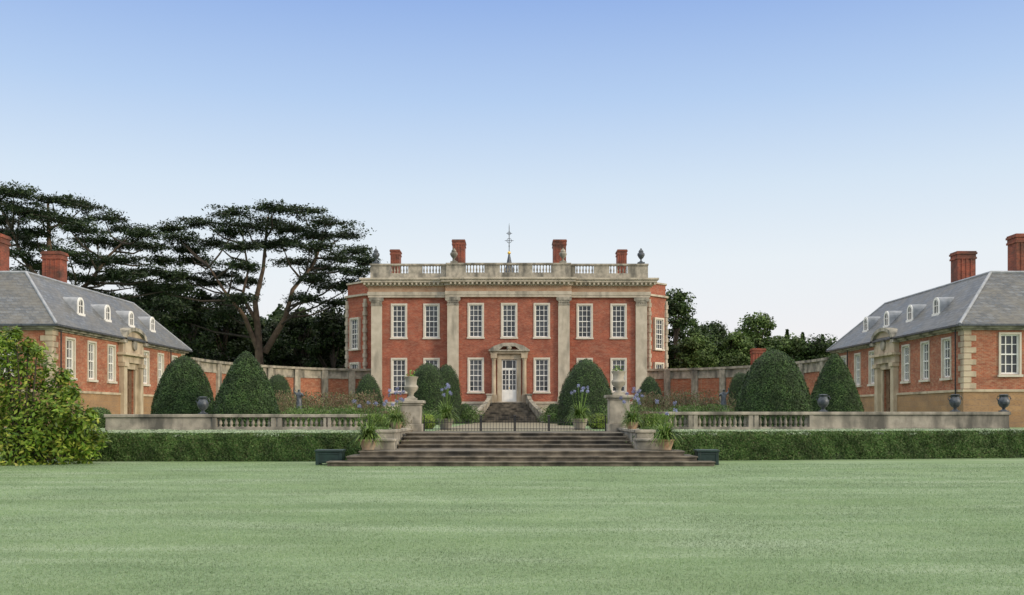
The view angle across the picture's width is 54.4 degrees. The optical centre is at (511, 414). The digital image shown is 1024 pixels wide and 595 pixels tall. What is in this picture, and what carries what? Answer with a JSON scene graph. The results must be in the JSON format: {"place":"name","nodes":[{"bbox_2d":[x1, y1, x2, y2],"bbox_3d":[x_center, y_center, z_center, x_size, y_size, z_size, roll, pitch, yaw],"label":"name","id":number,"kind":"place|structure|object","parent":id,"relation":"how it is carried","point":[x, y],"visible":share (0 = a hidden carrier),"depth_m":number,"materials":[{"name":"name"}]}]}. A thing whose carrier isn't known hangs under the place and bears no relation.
{"place":"outdoors","nodes":[
{"label":"outdoors","id":0,"kind":"place"},
{"bbox_2d":[0,233,192,426],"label":"brick pavilion","id":1,"kind":"structure","parent":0,"point":[116,355],"depth_m":58.64,"materials":[{"name":"brick"}]},
{"bbox_2d":[65,336,77,380],"bbox_3d":[-24.235,-3.035,54.500,0.330,2.350,1.308,0,0,0],"label":"window","id":2,"kind":"structure","parent":1,"relation":"in","point":[70,343],"depth_m":54.92,"materials":[{"name":"stone"}]},
{"bbox_2d":[87,340,98,381],"bbox_3d":[-24.235,-3.035,57.300,0.330,2.350,1.308,0,0,0],"label":"window","id":3,"kind":"structure","parent":1,"relation":"in","point":[91,345],"depth_m":57.66,"materials":[{"name":"stone"}]},
{"bbox_2d":[107,344,117,383],"bbox_3d":[-24.235,-3.035,60.100,0.330,2.350,1.308,0,0,0],"label":"window","id":4,"kind":"structure","parent":1,"relation":"in","point":[111,349],"depth_m":60.40,"materials":[{"name":"stone"}]},
{"bbox_2d":[127,369,131,413],"bbox_3d":[-24.340,-1.075,62.900,0.120,3.530,1.500,0,0,0],"label":"door","id":5,"kind":"structure","parent":1,"relation":"in","point":[129,372],"depth_m":63.19,"materials":[{"name":"brown wood"}]},
{"bbox_2d":[143,350,150,385],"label":"window","id":6,"kind":"structure","parent":1,"relation":"in","point":[146,360],"depth_m":66.11,"materials":[{"name":"stone"}]},
{"bbox_2d":[157,352,163,385],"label":"window","id":7,"kind":"structure","parent":1,"relation":"in","point":[160,356],"depth_m":68.65,"materials":[{"name":"stone"}]},
{"bbox_2d":[0,180,196,320],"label":"cedar tree","id":8,"kind":"object","parent":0,"point":[97,262],"visible":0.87,"depth_m":96.63,"materials":[{"name":"green plant"}]},
{"bbox_2d":[0,454,1023,594],"bbox_3d":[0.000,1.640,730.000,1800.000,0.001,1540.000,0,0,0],"label":"lawn","id":9,"kind":"structure","parent":0,"point":[916,462],"depth_m":14.29,"materials":[{"name":"green plant"}]},
{"bbox_2d":[0,325,111,465],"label":"glossy shrub","id":10,"kind":"object","parent":9,"relation":"on","point":[30,441],"visible":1,"depth_m":32.33,"materials":[{"name":"green plant"}]},
{"bbox_2d":[62,429,374,461],"bbox_3d":[-10.411,1.124,37.164,10.849,1.122,5.430,0,0,0],"label":"clipped hedge","id":11,"kind":"object","parent":9,"relation":"on","point":[158,445],"visible":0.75,"depth_m":34.59,"materials":[{"name":"green plant"}]},
{"bbox_2d":[104,414,382,429],"bbox_3d":[-10.577,0.820,41.000,12.304,1.640,0.460,0,0,0],"label":"stone balustrade","id":12,"kind":"object","parent":9,"relation":"on","point":[169,421],"visible":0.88,"depth_m":40.85,"materials":[{"name":"stone"}]},
{"bbox_2d":[196,397,209,413],"bbox_3d":[-12.727,-0.363,41.000,0.459,0.720,0.456,0,0,-44],"label":"lead urn","id":13,"kind":"object","parent":12,"relation":"on","point":[202,404],"visible":1,"depth_m":40.86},
{"bbox_2d":[314,449,345,464],"bbox_3d":[-5.906,1.395,32.375,0.916,0.490,0.650,0,0,0],"label":"green box","id":14,"kind":"object","parent":9,"relation":"on","point":[323,456],"visible":0.78,"depth_m":32.10,"materials":[{"name":"paint"}]},
{"bbox_2d":[397,400,425,431],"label":"gate pier","id":15,"kind":"structure","parent":9,"relation":"on","point":[413,408],"depth_m":40.28,"materials":[{"name":"stone"}]},
{"bbox_2d":[404,370,417,399],"bbox_3d":[-4.125,-1.198,40.677,0.600,1.276,0.705,0,0,0],"label":"stone urn","id":16,"kind":"object","parent":15,"relation":"on","point":[411,387],"visible":0.99,"depth_m":40.51,"materials":[{"name":"beige stone"}]},
{"bbox_2d":[423,415,480,430],"bbox_3d":[-2.445,0.360,40.700,2.352,0.660,0.070,0,0,0],"label":"iron railing","id":17,"kind":"object","parent":15,"relation":"attached to","point":[465,422],"visible":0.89,"depth_m":40.69,"materials":[{"name":"metal"}]},
{"bbox_2d":[481,415,514,430],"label":"iron gate","id":18,"kind":"structure","parent":17,"relation":"attached to","point":[505,422],"depth_m":40.69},
{"bbox_2d":[326,428,715,465],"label":"garden steps","id":19,"kind":"structure","parent":9,"relation":"on","point":[517,448],"depth_m":32.65,"materials":[{"name":"stone"}]},
{"bbox_2d":[351,399,386,449],"bbox_3d":[-4.707,0.338,32.845,1.323,1.704,1.406,0,0,15],"label":"potted agapanthus","id":20,"kind":"object","parent":19,"relation":"on","point":[368,441],"visible":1,"depth_m":32.71,"materials":[{"name":"plant"}]},
{"bbox_2d":[353,413,390,429],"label":"leafy clump","id":21,"kind":"object","parent":19,"relation":"on","point":[380,421],"visible":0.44,"depth_m":38.47,"materials":[{"name":"green plant"}]},
{"bbox_2d":[375,411,413,428],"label":"leafy clump","id":22,"kind":"object","parent":19,"relation":"on","point":[385,412],"visible":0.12,"depth_m":39.26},
{"bbox_2d":[382,398,408,428],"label":"potted agapanthus","id":23,"kind":"object","parent":19,"relation":"on","point":[397,422],"visible":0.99,"depth_m":36.13,"materials":[{"name":"plant"}]},
{"bbox_2d":[386,386,406,425],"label":"potted agapanthus","id":24,"kind":"object","parent":19,"relation":"on","point":[395,393],"visible":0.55,"depth_m":38.70,"materials":[{"name":"plant"}]},
{"bbox_2d":[619,396,644,428],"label":"potted agapanthus","id":25,"kind":"object","parent":19,"relation":"on","point":[630,422],"visible":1,"depth_m":36.17,"materials":[{"name":"plant"}]},
{"bbox_2d":[620,387,644,426],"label":"potted agapanthus","id":26,"kind":"object","parent":19,"relation":"on","point":[637,394],"visible":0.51,"depth_m":38.64,"materials":[{"name":"plant"}]},
{"bbox_2d":[639,413,676,432],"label":"leafy clump","id":27,"kind":"object","parent":19,"relation":"on","point":[656,420],"visible":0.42,"depth_m":38.50,"materials":[{"name":"green plant"}]},
{"bbox_2d":[647,399,681,449],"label":"potted agapanthus","id":28,"kind":"object","parent":19,"relation":"on","point":[664,441],"visible":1,"depth_m":32.71,"materials":[{"name":"plant"}]},
{"bbox_2d":[604,395,633,431],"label":"gate pier","id":29,"kind":"structure","parent":9,"relation":"on","point":[616,409],"depth_m":40.28,"materials":[{"name":"stone"}]},
{"bbox_2d":[549,415,605,430],"bbox_3d":[2.676,0.360,40.700,2.352,0.660,0.070,0,0,0],"label":"iron railing","id":30,"kind":"object","parent":29,"relation":"attached to","point":[577,422],"visible":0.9,"depth_m":40.69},
{"bbox_2d":[515,415,548,430],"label":"iron gate","id":31,"kind":"structure","parent":30,"relation":"attached to","point":[539,422],"depth_m":40.69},
{"bbox_2d":[611,365,625,394],"bbox_3d":[4.356,-1.412,40.700,0.600,1.264,0.592,0,0,0],"label":"stone urn","id":32,"kind":"object","parent":29,"relation":"on","point":[618,381],"visible":0.99,"depth_m":40.51,"materials":[{"name":"beige stone"}]},
{"bbox_2d":[693,449,719,464],"bbox_3d":[6.325,1.395,32.375,0.740,0.490,0.650,0,0,0],"label":"green box","id":33,"kind":"object","parent":9,"relation":"on","point":[707,454],"visible":0.77,"depth_m":32.10,"materials":[{"name":"paint"}]},
{"bbox_2d":[631,412,1010,438],"bbox_3d":[12.524,0.770,41.000,15.849,1.740,0.460,0,0,0],"label":"stone balustrade","id":34,"kind":"object","parent":9,"relation":"on","point":[895,420],"visible":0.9,"depth_m":40.85,"materials":[{"name":"stone"}]},
{"bbox_2d":[816,394,830,411],"bbox_3d":[12.814,-0.463,41.000,0.459,0.720,0.456,0,0,-44],"label":"lead urn","id":35,"kind":"object","parent":34,"relation":"on","point":[822,401],"visible":1,"depth_m":40.85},
{"bbox_2d":[948,394,962,411],"bbox_3d":[18.248,-0.463,41.000,0.459,0.720,0.456,0,0,-44],"label":"lead urn","id":36,"kind":"object","parent":34,"relation":"on","point":[955,401],"visible":1,"depth_m":40.85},
{"bbox_2d":[996,394,1010,411],"bbox_3d":[20.253,-0.463,41.000,0.459,0.720,0.456,0,0,-44],"label":"lead urn","id":37,"kind":"object","parent":34,"relation":"on","point":[1003,400],"visible":1,"depth_m":40.85,"materials":[{"name":"metal"}]},
{"bbox_2d":[670,428,1023,460],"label":"clipped hedge","id":38,"kind":"object","parent":9,"relation":"on","point":[804,444],"visible":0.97,"depth_m":36.16,"materials":[{"name":"green plant"}]},
{"bbox_2d":[0,424,1023,453],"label":"terrace ground","id":39,"kind":"structure","parent":0,"point":[436,427],"depth_m":48.09,"materials":[{"name":"plant"}]},
{"bbox_2d":[89,406,111,427],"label":"topiary","id":40,"kind":"object","parent":39,"relation":"on","point":[102,420],"visible":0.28,"depth_m":49.63,"materials":[{"name":"green plant"}]},
{"bbox_2d":[133,283,179,333],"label":"broadleaf tree","id":41,"kind":"object","parent":39,"relation":"on","point":[148,307],"visible":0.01,"depth_m":110.63,"materials":[{"name":"green plant"}]},
{"bbox_2d":[150,355,213,413],"bbox_3d":[-16.828,-1.137,51.003,3.323,3.828,3.332,0,0,0],"label":"topiary","id":42,"kind":"object","parent":39,"relation":"on","point":[183,385],"visible":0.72,"depth_m":49.98,"materials":[{"name":"green plant"}]},
{"bbox_2d":[158,281,229,360],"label":"broadleaf tree","id":43,"kind":"object","parent":39,"relation":"on","point":[198,350],"visible":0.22,"depth_m":106.44,"materials":[{"name":"green plant"}]},
{"bbox_2d":[194,295,250,361],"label":"broadleaf tree","id":44,"kind":"object","parent":39,"relation":"on","point":[226,324],"visible":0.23,"depth_m":115.13,"materials":[{"name":"green plant"}]},
{"bbox_2d":[210,351,279,426],"bbox_3d":[-12.839,-1.154,48.023,3.436,3.853,3.458,0,0,0],"label":"topiary","id":45,"kind":"object","parent":39,"relation":"on","point":[245,387],"visible":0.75,"depth_m":47.03,"materials":[{"name":"green plant"}]},
{"bbox_2d":[226,313,272,364],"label":"broadleaf tree","id":46,"kind":"object","parent":39,"relation":"on","point":[266,336],"visible":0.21,"depth_m":116.79,"materials":[{"name":"green plant"}]},
{"bbox_2d":[136,198,387,364],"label":"cedar tree","id":47,"kind":"object","parent":39,"relation":"on","point":[314,278],"visible":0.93,"depth_m":102.84,"materials":[{"name":"green plant"}]},
{"bbox_2d":[253,319,292,365],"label":"broadleaf tree","id":48,"kind":"object","parent":39,"relation":"on","point":[272,324],"visible":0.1,"depth_m":120.31,"materials":[{"name":"green plant"}]},
{"bbox_2d":[191,357,370,406],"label":"quadrant wall","id":49,"kind":"structure","parent":39,"relation":"on","point":[323,380],"depth_m":89.50,"materials":[{"name":"brick"}]},
{"bbox_2d":[269,374,292,409],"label":"topiary","id":50,"kind":"object","parent":39,"relation":"on","point":[278,382],"visible":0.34,"depth_m":77.34,"materials":[{"name":"green plant"}]},
{"bbox_2d":[293,388,303,408],"bbox_3d":[-13.270,-0.483,62.000,0.720,2.346,0.720,0,0,0],"label":"garden statue","id":51,"kind":"object","parent":39,"relation":"on","point":[299,394],"visible":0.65,"depth_m":61.90,"materials":[{"name":"stone"}]},
{"bbox_2d":[271,307,340,367],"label":"broadleaf tree","id":52,"kind":"object","parent":39,"relation":"on","point":[299,328],"visible":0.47,"depth_m":115.14,"materials":[{"name":"green plant"}]},
{"bbox_2d":[300,303,345,367],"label":"broadleaf tree","id":53,"kind":"object","parent":39,"relation":"on","point":[330,340],"visible":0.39,"depth_m":111.34,"materials":[{"name":"green plant"}]},
{"bbox_2d":[274,389,395,413],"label":"garden border","id":54,"kind":"object","parent":39,"relation":"on","point":[289,402],"visible":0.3,"depth_m":65.71,"materials":[{"name":"plant"}]},
{"bbox_2d":[335,330,345,367],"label":"broadleaf tree","id":55,"kind":"object","parent":39,"relation":"on","point":[342,353],"visible":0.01,"depth_m":117.02,"materials":[{"name":"green plant"}]},
{"bbox_2d":[281,405,438,426],"bbox_3d":[-8.824,0.108,57.591,9.972,1.362,6.305,0,0,0],"label":"garden border","id":56,"kind":"object","parent":39,"relation":"on","point":[331,410],"visible":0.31,"depth_m":56.42,"materials":[{"name":"plant"}]},
{"bbox_2d":[354,373,384,410],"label":"topiary","id":57,"kind":"object","parent":39,"relation":"on","point":[367,382],"visible":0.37,"depth_m":75.40,"materials":[{"name":"green plant"}]},
{"bbox_2d":[407,362,446,424],"bbox_3d":[-5.637,-1.346,66.011,2.763,4.193,2.778,0,0,0],"label":"topiary","id":58,"kind":"object","parent":39,"relation":"on","point":[431,382],"visible":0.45,"depth_m":65.00,"materials":[{"name":"green plant"}]},
{"bbox_2d":[422,413,435,428],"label":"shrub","id":59,"kind":"object","parent":39,"relation":"on","point":[428,417],"visible":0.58,"depth_m":45.72,"materials":[{"name":"green plant"}]},
{"bbox_2d":[440,364,461,423],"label":"topiary","id":60,"kind":"object","parent":39,"relation":"on","point":[448,372],"visible":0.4,"depth_m":71.36,"materials":[{"name":"green plant"}]},
{"bbox_2d":[460,413,473,423],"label":"hedge","id":61,"kind":"object","parent":39,"relation":"on","point":[467,416],"visible":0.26,"depth_m":71.97,"materials":[{"name":"green plant"}]},
{"bbox_2d":[461,405,487,421],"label":"garden border","id":62,"kind":"object","parent":39,"relation":"on","point":[475,416],"visible":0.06,"depth_m":77.26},
{"bbox_2d":[157,304,795,364],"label":"distant woodland","id":63,"kind":"object","parent":39,"relation":"on","point":[278,313],"visible":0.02,"depth_m":128.56,"materials":[{"name":"green plant"}]},
{"bbox_2d":[345,227,667,411],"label":"country house","id":64,"kind":"structure","parent":39,"relation":"on","point":[509,334],"depth_m":87.74,"materials":[{"name":"brick"}]},
{"bbox_2d":[349,317,360,350],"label":"window","id":65,"kind":"structure","parent":64,"relation":"in","point":[354,323],"depth_m":95.56,"materials":[{"name":"stone"}]},
{"bbox_2d":[390,303,407,338],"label":"window","id":66,"kind":"structure","parent":64,"relation":"in","point":[398,311],"depth_m":88.16,"materials":[{"name":"stone"}]},
{"bbox_2d":[390,358,407,393],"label":"window","id":67,"kind":"structure","parent":64,"relation":"in","point":[398,365],"depth_m":88.16,"materials":[{"name":"wood"}]},
{"bbox_2d":[423,303,439,338],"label":"window","id":68,"kind":"structure","parent":64,"relation":"in","point":[431,312],"depth_m":88.14,"materials":[{"name":"wood"}]},
{"bbox_2d":[423,358,439,369],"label":"window","id":69,"kind":"structure","parent":64,"relation":"in","point":[436,361],"depth_m":87.95,"materials":[{"name":"wood"}]},
{"bbox_2d":[467,303,484,338],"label":"window","id":70,"kind":"structure","parent":64,"relation":"in","point":[475,310],"depth_m":87.65,"materials":[{"name":"wood"}]},
{"bbox_2d":[467,358,484,392],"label":"window","id":71,"kind":"structure","parent":64,"relation":"in","point":[475,365],"depth_m":87.65,"materials":[{"name":"wood"}]},
{"bbox_2d":[500,303,517,338],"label":"window","id":72,"kind":"structure","parent":64,"relation":"in","point":[508,310],"depth_m":87.65,"materials":[{"name":"wood"}]},
{"bbox_2d":[502,360,516,401],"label":"door","id":73,"kind":"structure","parent":64,"relation":"in","point":[509,367],"depth_m":87.59,"materials":[{"name":"white paint"}]},
{"bbox_2d":[533,303,550,338],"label":"window","id":74,"kind":"structure","parent":64,"relation":"in","point":[541,311],"depth_m":87.61,"materials":[{"name":"stone"}]},
{"bbox_2d":[533,358,550,392],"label":"window","id":75,"kind":"structure","parent":64,"relation":"in","point":[541,366],"depth_m":87.61,"materials":[{"name":"stone"}]},
{"bbox_2d":[576,303,593,338],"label":"window","id":76,"kind":"structure","parent":64,"relation":"in","point":[584,311],"depth_m":88.12,"materials":[{"name":"stone"}]},
{"bbox_2d":[610,358,626,393],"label":"window","id":77,"kind":"structure","parent":64,"relation":"in","point":[620,362],"depth_m":88.08,"materials":[{"name":"stone"}]},
{"bbox_2d":[610,303,627,338],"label":"window","id":78,"kind":"structure","parent":64,"relation":"in","point":[618,312],"depth_m":88.10,"materials":[{"name":"stone"}]},
{"bbox_2d":[653,317,664,350],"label":"window","id":79,"kind":"structure","parent":64,"relation":"in","point":[658,323],"depth_m":95.68,"materials":[{"name":"stone"}]},
{"bbox_2d":[529,406,555,421],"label":"garden border","id":80,"kind":"object","parent":39,"relation":"on","point":[544,414],"visible":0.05,"depth_m":76.48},
{"bbox_2d":[556,358,611,425],"bbox_3d":[4.619,-1.377,61.995,3.819,4.271,3.827,0,0,0],"label":"topiary","id":81,"kind":"object","parent":39,"relation":"on","point":[586,373],"visible":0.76,"depth_m":60.86,"materials":[{"name":"green plant"}]},
{"bbox_2d":[588,413,606,428],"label":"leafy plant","id":82,"kind":"object","parent":39,"relation":"on","point":[600,417],"visible":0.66,"depth_m":45.68,"materials":[{"name":"green plant"}]},
{"bbox_2d":[634,376,663,407],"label":"topiary","id":83,"kind":"object","parent":39,"relation":"on","point":[649,384],"visible":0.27,"depth_m":75.46,"materials":[{"name":"green plant"}]},
{"bbox_2d":[596,403,733,426],"bbox_3d":[8.901,0.063,57.505,8.395,1.428,6.411,0,0,0],"label":"garden border","id":84,"kind":"object","parent":39,"relation":"on","point":[721,408],"visible":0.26,"depth_m":55.70,"materials":[{"name":"plant"}]},
{"bbox_2d":[630,389,735,411],"bbox_3d":[11.417,-0.451,66.515,8.443,2.478,6.398,0,0,0],"label":"garden border","id":85,"kind":"object","parent":39,"relation":"on","point":[645,400],"visible":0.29,"depth_m":64.97,"materials":[{"name":"plant"}]},
{"bbox_2d":[665,288,705,367],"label":"broadleaf tree","id":86,"kind":"object","parent":39,"relation":"on","point":[679,307],"visible":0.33,"depth_m":110.93,"materials":[{"name":"green plant"}]},
{"bbox_2d":[672,333,718,367],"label":"broadleaf tree","id":87,"kind":"object","parent":39,"relation":"on","point":[694,349],"visible":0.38,"depth_m":106.93,"materials":[{"name":"green plant"}]},
{"bbox_2d":[688,320,731,366],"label":"broadleaf tree","id":88,"kind":"object","parent":39,"relation":"on","point":[715,332],"visible":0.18,"depth_m":117.33,"materials":[{"name":"green plant"}]},
{"bbox_2d":[719,388,728,409],"bbox_3d":[13.182,-0.483,62.000,0.720,2.346,0.720,0,0,0],"label":"garden statue","id":89,"kind":"object","parent":39,"relation":"on","point":[723,394],"visible":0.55,"depth_m":61.90,"materials":[{"name":"stone"}]},
{"bbox_2d":[708,330,754,366],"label":"broadleaf tree","id":90,"kind":"object","parent":39,"relation":"on","point":[734,348],"visible":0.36,"depth_m":110.76,"materials":[{"name":"green plant"}]},
{"bbox_2d":[727,372,745,411],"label":"topiary","id":91,"kind":"object","parent":39,"relation":"on","point":[736,382],"visible":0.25,"depth_m":77.48,"materials":[{"name":"green plant"}]},
{"bbox_2d":[647,357,828,405],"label":"quadrant wall","id":92,"kind":"structure","parent":39,"relation":"on","point":[711,379],"depth_m":89.83,"materials":[{"name":"brick"}]},
{"bbox_2d":[734,312,776,354],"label":"broadleaf tree","id":93,"kind":"object","parent":39,"relation":"on","point":[760,325],"visible":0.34,"depth_m":124.30,"materials":[{"name":"green plant"}]},
{"bbox_2d":[750,348,765,364],"bbox_3d":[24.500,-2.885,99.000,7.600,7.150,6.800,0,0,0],"label":"chimney","id":94,"kind":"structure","parent":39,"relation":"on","point":[755,353],"depth_m":97.49,"materials":[{"name":"brick"}]},
{"bbox_2d":[733,348,813,426],"bbox_3d":[12.587,-1.200,48.008,3.780,3.956,3.827,0,0,0],"label":"topiary","id":95,"kind":"object","parent":39,"relation":"on","point":[773,380],"visible":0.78,"depth_m":46.82,"materials":[{"name":"green plant"}]},
{"bbox_2d":[767,333,806,361],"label":"broadleaf tree","id":96,"kind":"object","parent":39,"relation":"on","point":[782,344],"visible":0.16,"depth_m":116.91,"materials":[{"name":"green plant"}]},
{"bbox_2d":[793,333,837,360],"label":"broadleaf tree","id":97,"kind":"object","parent":39,"relation":"on","point":[816,349],"visible":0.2,"depth_m":114.99,"materials":[{"name":"green plant"}]},
{"bbox_2d":[810,353,863,411],"bbox_3d":[16.885,-1.228,52.000,3.052,3.987,3.076,0,0,0],"label":"topiary","id":98,"kind":"object","parent":39,"relation":"on","point":[835,382],"visible":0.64,"depth_m":51.22,"materials":[{"name":"green plant"}]},
{"bbox_2d":[0,0,1023,344],"label":"sky","id":99,"kind":"structure","parent":0,"point":[813,166],"materials":[{"name":"blue"}]},
{"bbox_2d":[436,423,592,430],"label":"gravel path","id":100,"kind":"structure","parent":0,"point":[519,427],"depth_m":51.27,"materials":[{"name":"gravel"}]},
{"bbox_2d":[427,383,458,429],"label":"potted agapanthus","id":101,"kind":"object","parent":100,"relation":"on","point":[445,413],"visible":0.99,"depth_m":43.80,"materials":[{"name":"plant"}]},
{"bbox_2d":[475,394,544,421],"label":"entrance steps","id":102,"kind":"structure","parent":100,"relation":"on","point":[497,410],"depth_m":83.98,"materials":[{"name":"stone"}]},
{"bbox_2d":[563,383,599,429],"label":"potted agapanthus","id":103,"kind":"object","parent":100,"relation":"on","point":[579,413],"visible":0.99,"depth_m":43.82,"materials":[{"name":"plant"}]},
{"bbox_2d":[826,233,1023,426],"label":"brick pavilion","id":104,"kind":"structure","parent":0,"point":[935,348],"depth_m":55.79,"materials":[{"name":"brick"}]},
{"bbox_2d":[854,352,860,386],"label":"window","id":105,"kind":"structure","parent":104,"relation":"in","point":[857,356],"depth_m":68.88,"materials":[{"name":"stone"}]},
{"bbox_2d":[867,350,873,385],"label":"window","id":106,"kind":"structure","parent":104,"relation":"in","point":[871,360],"depth_m":66.11,"materials":[{"name":"stone"}]},
{"bbox_2d":[886,369,889,411],"bbox_3d":[23.940,-1.075,62.900,0.120,3.530,1.500,0,0,0],"label":"door","id":107,"kind":"structure","parent":104,"relation":"in","point":[887,371],"depth_m":63.26,"materials":[{"name":"brown wood"}]},
{"bbox_2d":[900,344,910,383],"bbox_3d":[23.835,-3.035,60.100,0.330,2.350,1.308,0,0,0],"label":"window","id":108,"kind":"structure","parent":104,"relation":"in","point":[905,349],"depth_m":60.45,"materials":[{"name":"stone"}]},
{"bbox_2d":[919,340,929,381],"bbox_3d":[23.835,-3.035,57.300,0.330,2.350,1.308,0,0,0],"label":"window","id":109,"kind":"structure","parent":104,"relation":"in","point":[924,345],"depth_m":57.68,"materials":[{"name":"stone"}]},
{"bbox_2d":[939,336,951,380],"bbox_3d":[23.835,-3.035,54.500,0.330,2.350,1.308,0,0,0],"label":"window","id":110,"kind":"structure","parent":104,"relation":"in","point":[946,343],"depth_m":54.77,"materials":[{"name":"stone"}]},
{"bbox_2d":[997,332,1022,376],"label":"window","id":111,"kind":"structure","parent":104,"relation":"in","point":[1009,343],"depth_m":52.50,"materials":[{"name":"stone"}]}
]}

